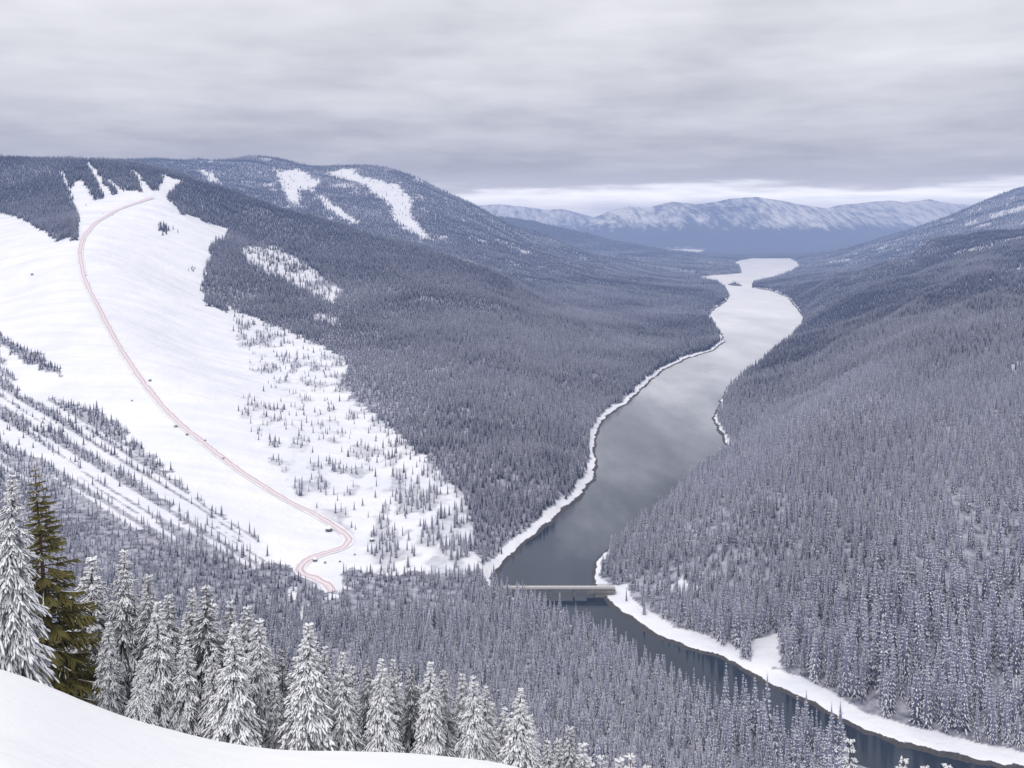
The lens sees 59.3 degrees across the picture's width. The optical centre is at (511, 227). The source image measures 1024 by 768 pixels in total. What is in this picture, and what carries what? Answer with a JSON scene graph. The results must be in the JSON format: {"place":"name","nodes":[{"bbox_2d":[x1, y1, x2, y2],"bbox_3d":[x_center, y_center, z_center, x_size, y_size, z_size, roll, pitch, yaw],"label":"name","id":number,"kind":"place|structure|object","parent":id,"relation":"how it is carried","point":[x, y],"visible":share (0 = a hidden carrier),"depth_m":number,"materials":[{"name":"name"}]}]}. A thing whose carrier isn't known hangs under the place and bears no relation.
{"place":"outdoors","nodes":[
{"label":"outdoors","id":0,"kind":"place"},
{"bbox_2d":[77,197,353,592],"bbox_3d":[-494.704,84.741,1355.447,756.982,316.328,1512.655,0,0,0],"label":"track","id":1,"kind":"structure","parent":0,"point":[326,585],"depth_m":849.16,"materials":[{"name":"snow"}]},
{"bbox_2d":[0,669,517,767],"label":"snow slope","id":2,"kind":"structure","parent":0,"point":[43,726],"depth_m":29.18,"materials":[{"name":"snow"}]},
{"bbox_2d":[0,471,59,687],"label":"snowy spruce","id":3,"kind":"object","parent":2,"relation":"on","point":[21,646],"visible":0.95,"depth_m":49.59,"materials":[{"name":"white plant"}]},
{"bbox_2d":[24,465,106,704],"bbox_3d":[-28.343,23.229,56.766,5.937,17.188,6.405,-5,0,0],"label":"green spruce","id":4,"kind":"object","parent":2,"relation":"on","point":[65,663],"visible":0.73,"depth_m":56.71,"materials":[{"name":"green plant"}]},
{"bbox_2d":[65,555,117,696],"bbox_3d":[-29.087,31.448,62.040,8.525,18.112,10.074,0,-1,-13],"label":"snowy spruce","id":5,"kind":"object","parent":2,"relation":"on","point":[95,587],"visible":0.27,"depth_m":61.85,"materials":[{"name":"white plant"}]},
{"bbox_2d":[87,620,127,715],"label":"snowy spruce","id":6,"kind":"object","parent":2,"relation":"on","point":[107,670],"visible":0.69,"depth_m":56.67,"materials":[{"name":"white plant"}]},
{"bbox_2d":[88,548,144,714],"bbox_3d":[-25.847,29.859,59.929,6.292,17.309,6.472,0,0,16],"label":"snowy spruce","id":7,"kind":"object","parent":2,"relation":"on","point":[122,604],"visible":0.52,"depth_m":59.65,"materials":[{"name":"white plant"}]},
{"bbox_2d":[124,660,158,725],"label":"snowy spruce","id":8,"kind":"object","parent":2,"relation":"on","point":[139,707],"visible":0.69,"depth_m":53.78,"materials":[{"name":"white plant"}]},
{"bbox_2d":[122,574,167,711],"bbox_3d":[-24.028,30.617,60.107,5.884,15.762,5.708,0,0,19],"label":"snowy spruce","id":9,"kind":"object","parent":2,"relation":"on","point":[145,614],"visible":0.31,"depth_m":59.65,"materials":[{"name":"white plant"}]},
{"bbox_2d":[132,600,183,732],"bbox_3d":[-22.451,29.851,57.080,5.519,12.698,5.660,-1,-1,-14],"label":"snowy spruce","id":10,"kind":"object","parent":2,"relation":"on","point":[161,672],"visible":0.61,"depth_m":56.56,"materials":[{"name":"white plant"}]},
{"bbox_2d":[162,592,181,676],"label":"snowy spruce","id":11,"kind":"object","parent":2,"relation":"on","point":[171,628],"visible":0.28,"depth_m":65.59,"materials":[{"name":"white plant"}]},
{"bbox_2d":[166,635,205,736],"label":"snowy spruce","id":12,"kind":"object","parent":2,"relation":"on","point":[184,719],"visible":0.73,"depth_m":56.55,"materials":[{"name":"white plant"}]},
{"bbox_2d":[175,585,200,679],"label":"snowy spruce","id":13,"kind":"object","parent":2,"relation":"on","point":[191,614],"visible":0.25,"depth_m":64.03,"materials":[{"name":"white plant"}]},
{"bbox_2d":[186,585,227,719],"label":"snowy spruce","id":14,"kind":"object","parent":2,"relation":"on","point":[203,643],"visible":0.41,"depth_m":61.73,"materials":[{"name":"white plant"}]},
{"bbox_2d":[193,648,221,738],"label":"snowy spruce","id":15,"kind":"object","parent":2,"relation":"on","point":[212,686],"visible":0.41,"depth_m":56.76,"materials":[{"name":"white plant"}]},
{"bbox_2d":[203,602,226,668],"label":"snowy spruce","id":16,"kind":"object","parent":2,"relation":"on","point":[220,635],"visible":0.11,"depth_m":65.79,"materials":[{"name":"white plant"}]},
{"bbox_2d":[200,623,267,747],"bbox_3d":[-17.432,30.363,56.036,5.625,11.816,5.769,0,0,-23],"label":"snowy spruce","id":17,"kind":"object","parent":2,"relation":"on","point":[229,721],"visible":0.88,"depth_m":55.48,"materials":[{"name":"white plant"}]},
{"bbox_2d":[222,599,245,667],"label":"snowy spruce","id":18,"kind":"object","parent":2,"relation":"on","point":[230,615],"visible":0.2,"depth_m":66.85,"materials":[{"name":"white plant"}]},
{"bbox_2d":[230,606,256,686],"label":"snowy spruce","id":19,"kind":"object","parent":2,"relation":"on","point":[244,636],"visible":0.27,"depth_m":64.90,"materials":[{"name":"white plant"}]},
{"bbox_2d":[243,617,287,748],"bbox_3d":[-16.440,32.477,59.145,6.282,14.208,6.320,0,0,-33],"label":"snowy spruce","id":20,"kind":"object","parent":2,"relation":"on","point":[263,683],"visible":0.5,"depth_m":58.51,"materials":[{"name":"white plant"}]},
{"bbox_2d":[262,679,288,749],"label":"snowy spruce","id":21,"kind":"object","parent":2,"relation":"on","point":[274,720],"visible":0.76,"depth_m":57.74,"materials":[{"name":"grey plant"}]},
{"bbox_2d":[274,648,294,735],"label":"snowy spruce","id":22,"kind":"object","parent":2,"relation":"on","point":[283,669],"visible":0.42,"depth_m":67.76,"materials":[{"name":"grey plant"}]},
{"bbox_2d":[274,621,338,750],"bbox_3d":[-13.015,31.174,57.063,6.832,12.817,5.782,1,0,-2],"label":"snowy spruce","id":23,"kind":"object","parent":2,"relation":"on","point":[306,726],"visible":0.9,"depth_m":56.33,"materials":[{"name":"white plant"}]},
{"bbox_2d":[318,646,340,729],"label":"snowy spruce","id":24,"kind":"object","parent":2,"relation":"on","point":[327,670],"visible":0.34,"depth_m":66.02,"materials":[{"name":"white plant"}]},
{"bbox_2d":[328,651,367,751],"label":"snowy spruce","id":25,"kind":"object","parent":2,"relation":"on","point":[344,713],"visible":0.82,"depth_m":57.62,"materials":[{"name":"white plant"}]},
{"bbox_2d":[348,665,363,735],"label":"snowy spruce","id":26,"kind":"object","parent":2,"relation":"on","point":[352,676],"visible":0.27,"depth_m":67.08,"materials":[{"name":"white plant"}]},
{"bbox_2d":[355,661,374,741],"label":"snowy spruce","id":27,"kind":"object","parent":2,"relation":"on","point":[365,706],"visible":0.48,"depth_m":61.84,"materials":[{"name":"grey plant"}]},
{"bbox_2d":[361,658,404,752],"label":"snowy spruce","id":28,"kind":"object","parent":2,"relation":"on","point":[383,726],"visible":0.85,"depth_m":57.69,"materials":[{"name":"white plant"}]},
{"bbox_2d":[386,659,404,741],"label":"snowy spruce","id":29,"kind":"object","parent":2,"relation":"on","point":[395,709],"visible":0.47,"depth_m":64.02,"materials":[{"name":"white plant"}]},
{"bbox_2d":[399,664,419,752],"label":"snowy spruce","id":30,"kind":"object","parent":2,"relation":"on","point":[408,731],"visible":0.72,"depth_m":59.64,"materials":[{"name":"grey plant"}]},
{"bbox_2d":[410,661,455,756],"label":"snowy spruce","id":31,"kind":"object","parent":2,"relation":"on","point":[431,738],"visible":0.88,"depth_m":58.54,"materials":[{"name":"white plant"}]},
{"bbox_2d":[435,670,459,757],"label":"snowy spruce","id":32,"kind":"object","parent":2,"relation":"on","point":[452,732],"visible":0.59,"depth_m":60.82,"materials":[{"name":"grey plant"}]},
{"bbox_2d":[451,673,467,749],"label":"snowy spruce","id":33,"kind":"object","parent":2,"relation":"on","point":[459,714],"visible":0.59,"depth_m":65.99,"materials":[{"name":"white plant"}]},
{"bbox_2d":[454,675,493,761],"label":"snowy spruce","id":34,"kind":"object","parent":2,"relation":"on","point":[473,744],"visible":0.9,"depth_m":57.60,"materials":[{"name":"white plant"}]},
{"bbox_2d":[480,685,500,762],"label":"snowy spruce","id":35,"kind":"object","parent":2,"relation":"on","point":[487,725],"visible":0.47,"depth_m":62.84,"materials":[{"name":"white plant"}]},
{"bbox_2d":[494,706,511,762],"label":"snowy spruce","id":36,"kind":"object","parent":2,"relation":"on","point":[502,727],"visible":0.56,"depth_m":65.87,"materials":[{"name":"white plant"}]},
{"bbox_2d":[498,688,541,767],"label":"snowy spruce","id":37,"kind":"object","parent":2,"relation":"on","point":[518,749],"visible":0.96,"depth_m":56.59,"materials":[{"name":"white plant"}]},
{"bbox_2d":[522,714,542,767],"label":"snowy spruce","id":38,"kind":"object","parent":2,"relation":"on","point":[536,738],"visible":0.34,"depth_m":63.81,"materials":[{"name":"white plant"}]},
{"bbox_2d":[541,740,555,767],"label":"snowy spruce","id":39,"kind":"object","parent":2,"relation":"on","point":[547,759],"visible":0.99,"depth_m":69.78,"materials":[{"name":"white plant"}]},
{"bbox_2d":[553,736,563,767],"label":"snowy spruce","id":40,"kind":"object","parent":2,"relation":"on","point":[557,752],"visible":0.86,"depth_m":73.62,"materials":[{"name":"white plant"}]},
{"bbox_2d":[560,725,580,767],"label":"snowy spruce","id":41,"kind":"object","parent":2,"relation":"on","point":[569,752],"visible":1,"depth_m":71.89,"materials":[{"name":"white plant"}]},
{"bbox_2d":[576,742,591,767],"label":"snowy spruce","id":42,"kind":"object","parent":2,"relation":"on","point":[586,759],"visible":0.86,"depth_m":76.00,"materials":[{"name":"white plant"}]},
{"bbox_2d":[0,157,1023,767],"bbox_3d":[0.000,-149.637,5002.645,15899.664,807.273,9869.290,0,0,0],"label":"terrain","id":43,"kind":"structure","parent":0,"point":[194,359],"depth_m":883.15,"materials":[{"name":"white snow"}]},
{"bbox_2d":[498,584,615,597],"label":"bridge","id":44,"kind":"structure","parent":43,"relation":"on","point":[600,591],"depth_m":609.06,"materials":[{"name":"concrete"}]},
{"bbox_2d":[724,721,732,767],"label":"frosted conifer","id":45,"kind":"object","parent":43,"relation":"on","point":[728,747],"visible":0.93,"depth_m":403.00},
{"bbox_2d":[731,598,743,648],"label":"frosted conifer","id":46,"kind":"object","parent":43,"relation":"on","point":[737,630],"visible":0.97,"depth_m":530.76,"materials":[{"name":"plant"}]},
{"bbox_2d":[743,725,752,767],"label":"frosted conifer","id":47,"kind":"object","parent":43,"relation":"on","point":[747,751],"visible":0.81,"depth_m":398.74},
{"bbox_2d":[750,678,759,733],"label":"frosted conifer","id":48,"kind":"object","parent":43,"relation":"on","point":[753,702],"visible":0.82,"depth_m":438.65,"materials":[{"name":"plant"}]},
{"bbox_2d":[752,688,759,739],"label":"frosted conifer","id":49,"kind":"object","parent":43,"relation":"on","point":[756,715],"visible":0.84,"depth_m":436.06,"materials":[{"name":"plant"}]},
{"bbox_2d":[764,674,772,737],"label":"frosted conifer","id":50,"kind":"object","parent":43,"relation":"on","point":[767,700],"visible":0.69,"depth_m":439.51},
{"bbox_2d":[772,706,782,767],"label":"frosted conifer","id":51,"kind":"object","parent":43,"relation":"on","point":[777,737],"visible":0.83,"depth_m":409.15,"materials":[{"name":"plant"}]},
{"bbox_2d":[809,626,822,683],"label":"frosted conifer","id":52,"kind":"object","parent":43,"relation":"on","point":[815,674],"visible":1,"depth_m":490.43,"materials":[{"name":"plant"}]},
{"bbox_2d":[821,628,828,678],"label":"frosted conifer","id":53,"kind":"object","parent":43,"relation":"on","point":[826,657],"visible":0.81,"depth_m":493.12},
{"bbox_2d":[828,703,836,763],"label":"frosted conifer","id":54,"kind":"object","parent":43,"relation":"on","point":[831,721],"visible":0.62,"depth_m":415.84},
{"bbox_2d":[839,633,853,697],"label":"frosted conifer","id":55,"kind":"object","parent":43,"relation":"on","point":[846,687],"visible":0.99,"depth_m":474.10,"materials":[{"name":"plant"}]},
{"bbox_2d":[840,732,858,767],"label":"snowy spruce","id":56,"kind":"object","parent":43,"relation":"on","point":[848,750],"visible":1,"depth_m":127.19,"materials":[{"name":"white plant"}]},
{"bbox_2d":[849,626,857,685],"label":"frosted conifer","id":57,"kind":"object","parent":43,"relation":"on","point":[853,646],"visible":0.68,"depth_m":484.23,"materials":[{"name":"plant"}]},
{"bbox_2d":[855,599,859,651],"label":"frosted conifer","id":58,"kind":"object","parent":43,"relation":"on","point":[857,625],"visible":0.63,"depth_m":509.68,"materials":[{"name":"plant"}]},
{"bbox_2d":[864,630,873,692],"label":"frosted conifer","id":59,"kind":"object","parent":43,"relation":"on","point":[865,648],"visible":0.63,"depth_m":480.94,"materials":[{"name":"plant"}]},
{"bbox_2d":[869,632,878,689],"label":"frosted conifer","id":60,"kind":"object","parent":43,"relation":"on","point":[873,672],"visible":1,"depth_m":481.97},
{"bbox_2d":[869,608,879,672],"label":"frosted conifer","id":61,"kind":"object","parent":43,"relation":"on","point":[877,635],"visible":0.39,"depth_m":495.69,"materials":[{"name":"plant"}]},
{"bbox_2d":[869,590,880,645],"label":"frosted conifer","id":62,"kind":"object","parent":43,"relation":"on","point":[876,603],"visible":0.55,"depth_m":511.55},
{"bbox_2d":[879,578,886,636],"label":"frosted conifer","id":63,"kind":"object","parent":43,"relation":"on","point":[882,607],"visible":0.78,"depth_m":515.83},
{"bbox_2d":[877,641,888,694],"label":"frosted conifer","id":64,"kind":"object","parent":43,"relation":"on","point":[882,660],"visible":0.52,"depth_m":474.51,"materials":[{"name":"plant"}]},
{"bbox_2d":[878,664,891,718],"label":"frosted conifer","id":65,"kind":"object","parent":43,"relation":"on","point":[885,707],"visible":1,"depth_m":455.54,"materials":[{"name":"plant"}]},
{"bbox_2d":[887,626,897,683],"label":"frosted conifer","id":66,"kind":"object","parent":43,"relation":"on","point":[889,644],"visible":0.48,"depth_m":480.52,"materials":[{"name":"plant"}]},
{"bbox_2d":[888,661,897,715],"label":"frosted conifer","id":67,"kind":"object","parent":43,"relation":"on","point":[891,697],"visible":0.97,"depth_m":457.55,"materials":[{"name":"plant"}]},
{"bbox_2d":[891,614,897,659],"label":"frosted conifer","id":68,"kind":"object","parent":43,"relation":"on","point":[894,637],"visible":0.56,"depth_m":495.02,"materials":[{"name":"plant"}]},
{"bbox_2d":[895,636,905,686],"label":"frosted conifer","id":69,"kind":"object","parent":43,"relation":"on","point":[898,656],"visible":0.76,"depth_m":481.67,"materials":[{"name":"plant"}]},
{"bbox_2d":[901,582,907,633],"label":"frosted conifer","id":70,"kind":"object","parent":43,"relation":"on","point":[904,614],"visible":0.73,"depth_m":511.18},
{"bbox_2d":[901,621,910,681],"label":"frosted conifer","id":71,"kind":"object","parent":43,"relation":"on","point":[905,658],"visible":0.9,"depth_m":485.65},
{"bbox_2d":[909,625,915,675],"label":"frosted conifer","id":72,"kind":"object","parent":43,"relation":"on","point":[912,650],"visible":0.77,"depth_m":486.18,"materials":[{"name":"plant"}]},
{"bbox_2d":[908,664,923,726],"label":"frosted conifer","id":73,"kind":"object","parent":43,"relation":"on","point":[916,711],"visible":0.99,"depth_m":448.46,"materials":[{"name":"plant"}]},
{"bbox_2d":[914,600,921,660],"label":"frosted conifer","id":74,"kind":"object","parent":43,"relation":"on","point":[918,625],"visible":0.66,"depth_m":497.10,"materials":[{"name":"plant"}]},
{"bbox_2d":[918,627,923,680],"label":"frosted conifer","id":75,"kind":"object","parent":43,"relation":"on","point":[921,649],"visible":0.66,"depth_m":482.08,"materials":[{"name":"plant"}]},
{"bbox_2d":[920,659,925,710],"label":"frosted conifer","id":76,"kind":"object","parent":43,"relation":"on","point":[922,696],"visible":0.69,"depth_m":459.49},
{"bbox_2d":[922,595,928,653],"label":"frosted conifer","id":77,"kind":"object","parent":43,"relation":"on","point":[924,623],"visible":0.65,"depth_m":500.12,"materials":[{"name":"plant"}]},
{"bbox_2d":[919,670,934,729],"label":"frosted conifer","id":78,"kind":"object","parent":43,"relation":"on","point":[927,713],"visible":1,"depth_m":444.56,"materials":[{"name":"plant"}]},
{"bbox_2d":[924,540,932,591],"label":"frosted conifer","id":79,"kind":"object","parent":43,"relation":"on","point":[929,556],"visible":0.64,"depth_m":539.71,"materials":[{"name":"plant"}]},
{"bbox_2d":[930,670,937,721],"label":"frosted conifer","id":80,"kind":"object","parent":43,"relation":"on","point":[933,706],"visible":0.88,"depth_m":449.54,"materials":[{"name":"plant"}]},
{"bbox_2d":[936,669,943,725],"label":"frosted conifer","id":81,"kind":"object","parent":43,"relation":"on","point":[941,696],"visible":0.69,"depth_m":447.90,"materials":[{"name":"plant"}]},
{"bbox_2d":[939,608,947,671],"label":"frosted conifer","id":82,"kind":"object","parent":43,"relation":"on","point":[943,634],"visible":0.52,"depth_m":486.82,"materials":[{"name":"plant"}]},
{"bbox_2d":[938,676,950,733],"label":"frosted conifer","id":83,"kind":"object","parent":43,"relation":"on","point":[945,721],"visible":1,"depth_m":440.57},
{"bbox_2d":[948,673,955,727],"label":"frosted conifer","id":84,"kind":"object","parent":43,"relation":"on","point":[950,711],"visible":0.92,"depth_m":444.68,"materials":[{"name":"plant"}]},
{"bbox_2d":[952,670,956,723],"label":"frosted conifer","id":85,"kind":"object","parent":43,"relation":"on","point":[954,692],"visible":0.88,"depth_m":447.95,"materials":[{"name":"plant"}]},
{"bbox_2d":[952,571,960,626],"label":"frosted conifer","id":86,"kind":"object","parent":43,"relation":"on","point":[957,601],"visible":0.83,"depth_m":519.00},
{"bbox_2d":[954,636,959,693],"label":"frosted conifer","id":87,"kind":"object","parent":43,"relation":"on","point":[957,661],"visible":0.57,"depth_m":465.56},
{"bbox_2d":[952,681,965,736],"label":"frosted conifer","id":88,"kind":"object","parent":43,"relation":"on","point":[958,723],"visible":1,"depth_m":439.75,"materials":[{"name":"plant"}]},
{"bbox_2d":[957,637,971,690],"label":"frosted conifer","id":89,"kind":"object","parent":43,"relation":"on","point":[964,667],"visible":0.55,"depth_m":458.33,"materials":[{"name":"plant"}]},
{"bbox_2d":[967,672,974,726],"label":"frosted conifer","id":90,"kind":"object","parent":43,"relation":"on","point":[970,707],"visible":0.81,"depth_m":447.36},
{"bbox_2d":[967,600,975,659],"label":"frosted conifer","id":91,"kind":"object","parent":43,"relation":"on","point":[970,623],"visible":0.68,"depth_m":494.39,"materials":[{"name":"plant"}]},
{"bbox_2d":[972,649,984,718],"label":"frosted conifer","id":92,"kind":"object","parent":43,"relation":"on","point":[978,686],"visible":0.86,"depth_m":453.77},
{"bbox_2d":[980,641,987,696],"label":"frosted conifer","id":93,"kind":"object","parent":43,"relation":"on","point":[985,674],"visible":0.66,"depth_m":466.80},
{"bbox_2d":[980,551,987,600],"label":"frosted conifer","id":94,"kind":"object","parent":43,"relation":"on","point":[984,581],"visible":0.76,"depth_m":536.01,"materials":[{"name":"plant"}]},
{"bbox_2d":[980,681,991,740],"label":"frosted conifer","id":95,"kind":"object","parent":43,"relation":"on","point":[987,721],"visible":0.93,"depth_m":435.53,"materials":[{"name":"plant"}]},
{"bbox_2d":[985,628,993,687],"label":"frosted conifer","id":96,"kind":"object","parent":43,"relation":"on","point":[988,664],"visible":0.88,"depth_m":473.68,"materials":[{"name":"plant"}]},
{"bbox_2d":[988,690,998,746],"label":"frosted conifer","id":97,"kind":"object","parent":43,"relation":"on","point":[993,731],"visible":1,"depth_m":430.47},
{"bbox_2d":[993,606,1005,658],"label":"frosted conifer","id":98,"kind":"object","parent":43,"relation":"on","point":[1000,626],"visible":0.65,"depth_m":493.71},
{"bbox_2d":[996,683,1004,736],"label":"frosted conifer","id":99,"kind":"object","parent":43,"relation":"on","point":[1000,719],"visible":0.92,"depth_m":437.85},
{"bbox_2d":[998,618,1009,675],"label":"frosted conifer","id":100,"kind":"object","parent":43,"relation":"on","point":[1002,659],"visible":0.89,"depth_m":481.46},
{"bbox_2d":[1000,695,1012,746],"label":"frosted conifer","id":101,"kind":"object","parent":43,"relation":"on","point":[1006,735],"visible":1,"depth_m":430.63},
{"bbox_2d":[1001,549,1013,600],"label":"frosted conifer","id":102,"kind":"object","parent":43,"relation":"on","point":[1005,575],"visible":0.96,"depth_m":540.63,"materials":[{"name":"plant"}]},
{"bbox_2d":[1007,605,1014,666],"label":"frosted conifer","id":103,"kind":"object","parent":43,"relation":"on","point":[1010,644],"visible":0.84,"depth_m":487.13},
{"bbox_2d":[1010,537,1017,587],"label":"frosted conifer","id":104,"kind":"object","parent":43,"relation":"on","point":[1013,563],"visible":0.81,"depth_m":547.22,"materials":[{"name":"plant"}]},
{"bbox_2d":[1011,620,1020,679],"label":"frosted conifer","id":105,"kind":"object","parent":43,"relation":"on","point":[1015,661],"visible":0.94,"depth_m":478.11,"materials":[{"name":"plant"}]},
{"bbox_2d":[0,0,1023,216],"label":"sky","id":106,"kind":"structure","parent":0,"point":[593,108],"materials":[{"name":"grey"}]},
{"bbox_2d":[478,197,971,249],"bbox_3d":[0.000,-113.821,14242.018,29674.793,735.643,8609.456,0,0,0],"label":"mountains","id":107,"kind":"structure","parent":0,"point":[752,223],"depth_m":11733.91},
{"bbox_2d":[495,249,996,767],"bbox_3d":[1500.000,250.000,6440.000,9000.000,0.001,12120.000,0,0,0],"label":"water","id":108,"kind":"structure","parent":0,"point":[659,435],"depth_m":884.09,"materials":[{"name":"grey liquid"}]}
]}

